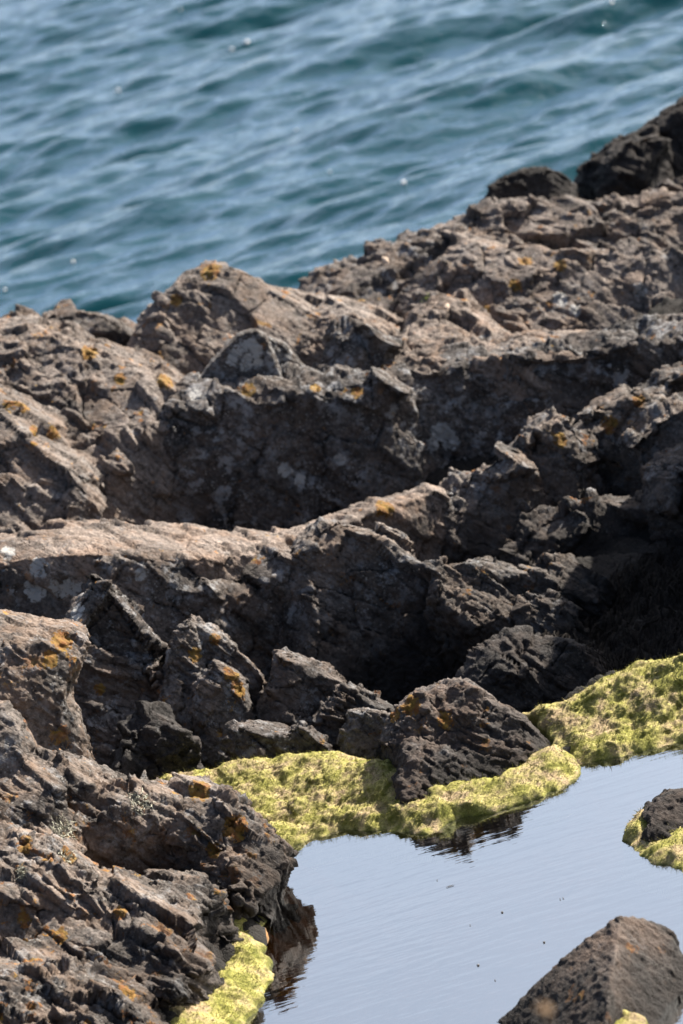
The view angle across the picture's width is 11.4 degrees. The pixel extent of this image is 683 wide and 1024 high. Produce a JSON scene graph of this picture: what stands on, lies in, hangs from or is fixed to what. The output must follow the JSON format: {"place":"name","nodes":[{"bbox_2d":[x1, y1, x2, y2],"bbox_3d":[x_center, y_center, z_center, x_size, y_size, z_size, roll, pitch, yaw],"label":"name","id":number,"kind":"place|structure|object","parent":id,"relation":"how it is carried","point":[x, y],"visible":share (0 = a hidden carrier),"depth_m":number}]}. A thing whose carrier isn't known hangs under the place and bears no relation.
{"place":"outdoors","nodes":[
{"label":"outdoors","id":0,"kind":"place"},
{"bbox_2d":[0,0,682,322],"bbox_3d":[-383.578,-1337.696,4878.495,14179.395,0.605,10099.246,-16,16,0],"label":"sea water","id":1,"kind":"structure","parent":0,"point":[187,146],"depth_m":41.24},
{"bbox_2d":[574,96,682,200],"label":"sea rock","id":2,"kind":"object","parent":1,"relation":"in","point":[647,154],"visible":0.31,"depth_m":26.11},
{"bbox_2d":[206,247,682,980],"bbox_3d":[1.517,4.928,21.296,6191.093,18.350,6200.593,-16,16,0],"label":"shore ground","id":3,"kind":"structure","parent":0,"point":[610,555],"depth_m":19.71},
{"bbox_2d":[0,700,37,777],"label":"boulder","id":4,"kind":"object","parent":3,"relation":"on","point":[15,732],"visible":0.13,"depth_m":15.85},
{"bbox_2d":[0,609,94,760],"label":"rock pillar","id":5,"kind":"object","parent":3,"relation":"on","point":[42,658],"visible":0.31,"depth_m":16.32},
{"bbox_2d":[42,299,136,346],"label":"skyline rock","id":6,"kind":"object","parent":3,"relation":"on","point":[118,331],"visible":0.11,"depth_m":23.46},
{"bbox_2d":[0,304,184,533],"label":"shore outcrop","id":7,"kind":"object","parent":3,"relation":"on","point":[83,431],"visible":0.38,"depth_m":21.30},
{"bbox_2d":[65,574,169,765],"bbox_3d":[-1.219,1.286,18.466,1.068,1.908,0.803,-24,18,-27],"label":"boulder","id":8,"kind":"object","parent":3,"relation":"on","point":[121,672],"visible":0.26,"depth_m":18.24},
{"bbox_2d":[0,820,243,1023],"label":"shore outcrop","id":9,"kind":"object","parent":3,"relation":"on","point":[84,939],"visible":0.91,"depth_m":14.91},
{"bbox_2d":[14,862,27,880],"bbox_3d":[-1.414,1.591,15.058,0.084,0.080,0.079,-16,16,0],"label":"lichen tuft","id":10,"kind":"object","parent":9,"relation":"on","point":[21,874],"visible":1,"depth_m":15.05},
{"bbox_2d":[58,846,76,864],"bbox_3d":[-1.224,1.540,15.222,0.103,0.095,0.133,-18,16,-7],"label":"lichen tuft","id":11,"kind":"object","parent":9,"relation":"on","point":[70,855],"visible":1,"depth_m":15.23},
{"bbox_2d":[0,745,298,922],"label":"shore outcrop","id":12,"kind":"object","parent":3,"relation":"on","point":[234,844],"visible":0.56,"depth_m":15.82},
{"bbox_2d":[49,815,76,838],"bbox_3d":[-1.268,1.453,15.643,0.140,0.149,0.139,-16,16,0],"label":"lichen tuft","id":13,"kind":"object","parent":12,"relation":"on","point":[63,828],"visible":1,"depth_m":15.65},
{"bbox_2d":[124,788,153,816],"bbox_3d":[-0.931,1.341,15.856,0.154,0.127,0.106,-29,20,-37],"label":"lichen tuft","id":14,"kind":"object","parent":12,"relation":"on","point":[135,798],"visible":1,"depth_m":15.85},
{"bbox_2d":[0,541,298,686],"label":"shore outcrop","id":15,"kind":"object","parent":3,"relation":"on","point":[244,610],"visible":0.23,"depth_m":19.18},
{"bbox_2d":[108,700,204,779],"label":"boulder","id":16,"kind":"object","parent":3,"relation":"on","point":[158,740],"visible":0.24,"depth_m":17.57},
{"bbox_2d":[156,614,266,768],"bbox_3d":[-0.624,1.269,18.228,0.640,1.417,0.878,0,23,44],"label":"rock pinnacle","id":17,"kind":"object","parent":3,"relation":"on","point":[213,682],"visible":0.4,"depth_m":18.10},
{"bbox_2d":[169,917,274,1023],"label":"algae mat","id":18,"kind":"object","parent":3,"relation":"on","point":[247,975],"visible":0.56,"depth_m":14.93},
{"bbox_2d":[0,483,450,606],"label":"rock slab","id":19,"kind":"object","parent":3,"relation":"on","point":[73,547],"visible":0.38,"depth_m":19.50},
{"bbox_2d":[200,328,304,382],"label":"boulder","id":20,"kind":"object","parent":3,"relation":"on","point":[249,353],"visible":0.15,"depth_m":21.61},
{"bbox_2d":[255,915,267,925],"bbox_3d":[-0.397,1.918,15.827,0.229,0.211,0.330,-16,16,0],"label":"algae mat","id":21,"kind":"object","parent":3,"relation":"on","point":[261,923],"visible":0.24,"depth_m":15.76},
{"bbox_2d":[127,260,403,374],"bbox_3d":[-0.325,-0.657,23.323,1.923,2.321,1.438,-16,16,0],"label":"shore outcrop","id":22,"kind":"object","parent":3,"relation":"on","point":[196,319],"visible":0.23,"depth_m":22.79},
{"bbox_2d":[219,719,334,759],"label":"boulder","id":23,"kind":"object","parent":3,"relation":"on","point":[252,738],"visible":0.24,"depth_m":17.53},
{"bbox_2d":[252,646,347,726],"bbox_3d":[-0.162,1.273,18.267,0.651,1.204,0.621,-16,16,0],"label":"boulder","id":24,"kind":"object","parent":3,"relation":"on","point":[297,686],"visible":0.27,"depth_m":18.00},
{"bbox_2d":[152,749,455,846],"bbox_3d":[-0.286,1.452,16.972,2.216,0.385,0.913,-1,22,43],"label":"algae mat","id":25,"kind":"object","parent":3,"relation":"on","point":[299,798],"visible":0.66,"depth_m":16.80},
{"bbox_2d":[310,681,393,759],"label":"boulder","id":26,"kind":"object","parent":3,"relation":"on","point":[350,717],"visible":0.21,"depth_m":17.70},
{"bbox_2d":[274,516,447,704],"bbox_3d":[0.314,0.720,19.456,1.465,1.524,0.936,-16,16,0],"label":"boulder","id":27,"kind":"object","parent":3,"relation":"on","point":[352,612],"visible":0.33,"depth_m":19.24},
{"bbox_2d":[319,315,402,370],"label":"boulder","id":28,"kind":"object","parent":3,"relation":"on","point":[352,343],"visible":0.24,"depth_m":21.85},
{"bbox_2d":[298,205,485,313],"bbox_3d":[0.591,-0.938,24.515,1.687,2.321,1.660,-16,16,0],"label":"shore outcrop","id":29,"kind":"object","parent":3,"relation":"on","point":[369,276],"visible":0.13,"depth_m":23.92},
{"bbox_2d":[382,257,388,263],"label":"pebble","id":30,"kind":"object","parent":29,"relation":"on","point":[385,260],"visible":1,"depth_m":23.88},
{"bbox_2d":[156,309,682,531],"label":"shore outcrop","id":31,"kind":"object","parent":3,"relation":"on","point":[266,453],"visible":0.41,"depth_m":21.45},
{"bbox_2d":[379,676,550,804],"bbox_3d":[0.649,1.219,16.852,0.884,0.794,0.856,-16,16,0],"label":"boulder","id":32,"kind":"object","parent":3,"relation":"on","point":[443,731],"visible":0.52,"depth_m":16.72},
{"bbox_2d":[392,288,551,413],"bbox_3d":[0.911,-0.721,22.556,1.280,1.385,1.748,-16,16,0],"label":"rock ledge","id":33,"kind":"object","parent":3,"relation":"on","point":[430,327],"visible":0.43,"depth_m":22.17},
{"bbox_2d":[417,556,590,678],"bbox_3d":[0.962,0.726,19.120,0.973,1.141,0.578,-10,17,21],"label":"rock rib","id":34,"kind":"object","parent":3,"relation":"on","point":[469,605],"visible":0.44,"depth_m":18.95},
{"bbox_2d":[444,743,580,819],"bbox_3d":[0.645,1.378,16.518,1.136,0.280,0.586,-13,16,10],"label":"algae mat","id":35,"kind":"object","parent":3,"relation":"on","point":[543,772],"visible":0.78,"depth_m":16.39},
{"bbox_2d":[480,166,578,200],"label":"sea boulder","id":36,"kind":"object","parent":3,"relation":"on","point":[546,182],"visible":0.1,"depth_m":24.98},
{"bbox_2d":[455,625,614,712],"bbox_3d":[1.109,1.013,18.481,0.947,0.877,0.765,-16,16,0],"label":"boulder","id":37,"kind":"object","parent":3,"relation":"on","point":[521,668],"visible":0.41,"depth_m":18.19},
{"bbox_2d":[395,187,682,333],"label":"shore outcrop","id":38,"kind":"object","parent":3,"relation":"on","point":[532,262],"visible":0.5,"depth_m":23.24},
{"bbox_2d":[466,552,620,625],"bbox_3d":[1.181,0.597,19.422,0.879,0.939,0.488,-16,16,0],"label":"rock rib","id":39,"kind":"object","parent":3,"relation":"on","point":[589,592],"visible":0.34,"depth_m":19.24},
{"bbox_2d":[498,327,599,364],"bbox_3d":[1.420,-1.048,22.035,0.798,0.275,0.608,-16,16,0],"label":"rock ledge","id":40,"kind":"object","parent":3,"relation":"on","point":[551,357],"visible":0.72,"depth_m":21.79},
{"bbox_2d":[438,360,682,563],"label":"shore outcrop","id":41,"kind":"object","parent":3,"relation":"on","point":[618,437],"visible":0.48,"depth_m":20.58},
{"bbox_2d":[499,487,648,566],"bbox_3d":[1.756,0.375,20.225,1.694,1.153,0.645,-16,16,0],"label":"shore outcrop","id":42,"kind":"object","parent":3,"relation":"on","point":[591,522],"visible":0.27,"depth_m":20.09},
{"bbox_2d":[522,652,682,764],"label":"algae mat","id":43,"kind":"object","parent":3,"relation":"on","point":[636,706],"visible":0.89,"depth_m":16.77},
{"bbox_2d":[540,537,682,698],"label":"seaweed","id":44,"kind":"object","parent":3,"relation":"on","point":[649,623],"visible":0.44,"depth_m":19.05},
{"bbox_2d":[640,442,682,542],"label":"boulder","id":45,"kind":"object","parent":3,"relation":"on","point":[661,474],"visible":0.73,"depth_m":19.81},
{"bbox_2d":[640,788,682,842],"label":"boulder","id":46,"kind":"object","parent":3,"relation":"on","point":[661,811],"visible":0.51,"depth_m":15.47},
{"bbox_2d":[655,176,682,192],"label":"sea boulder","id":47,"kind":"object","parent":3,"relation":"on","point":[674,185],"visible":0.16,"depth_m":24.77},
{"bbox_2d":[443,303,449,310],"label":"pebble","id":48,"kind":"object","parent":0,"point":[446,306],"visible":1,"depth_m":22.50},
{"bbox_2d":[246,741,682,1023],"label":"pool water","id":49,"kind":"structure","parent":0,"point":[383,926],"depth_m":15.32},
{"bbox_2d":[498,915,682,1023],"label":"boulder","id":50,"kind":"object","parent":49,"relation":"in","point":[611,971],"visible":0.98,"depth_m":13.85},
{"bbox_2d":[615,1009,647,1023],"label":"algae mat","id":51,"kind":"object","parent":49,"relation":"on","point":[630,1017],"visible":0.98,"depth_m":13.57},
{"bbox_2d":[622,803,682,871],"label":"algae mat","id":52,"kind":"object","parent":49,"relation":"on","point":[669,850],"visible":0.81,"depth_m":15.29},
{"bbox_2d":[535,1002,552,1022],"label":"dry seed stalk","id":53,"kind":"object","parent":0,"point":[547,1010],"visible":1,"depth_m":6.53}
]}

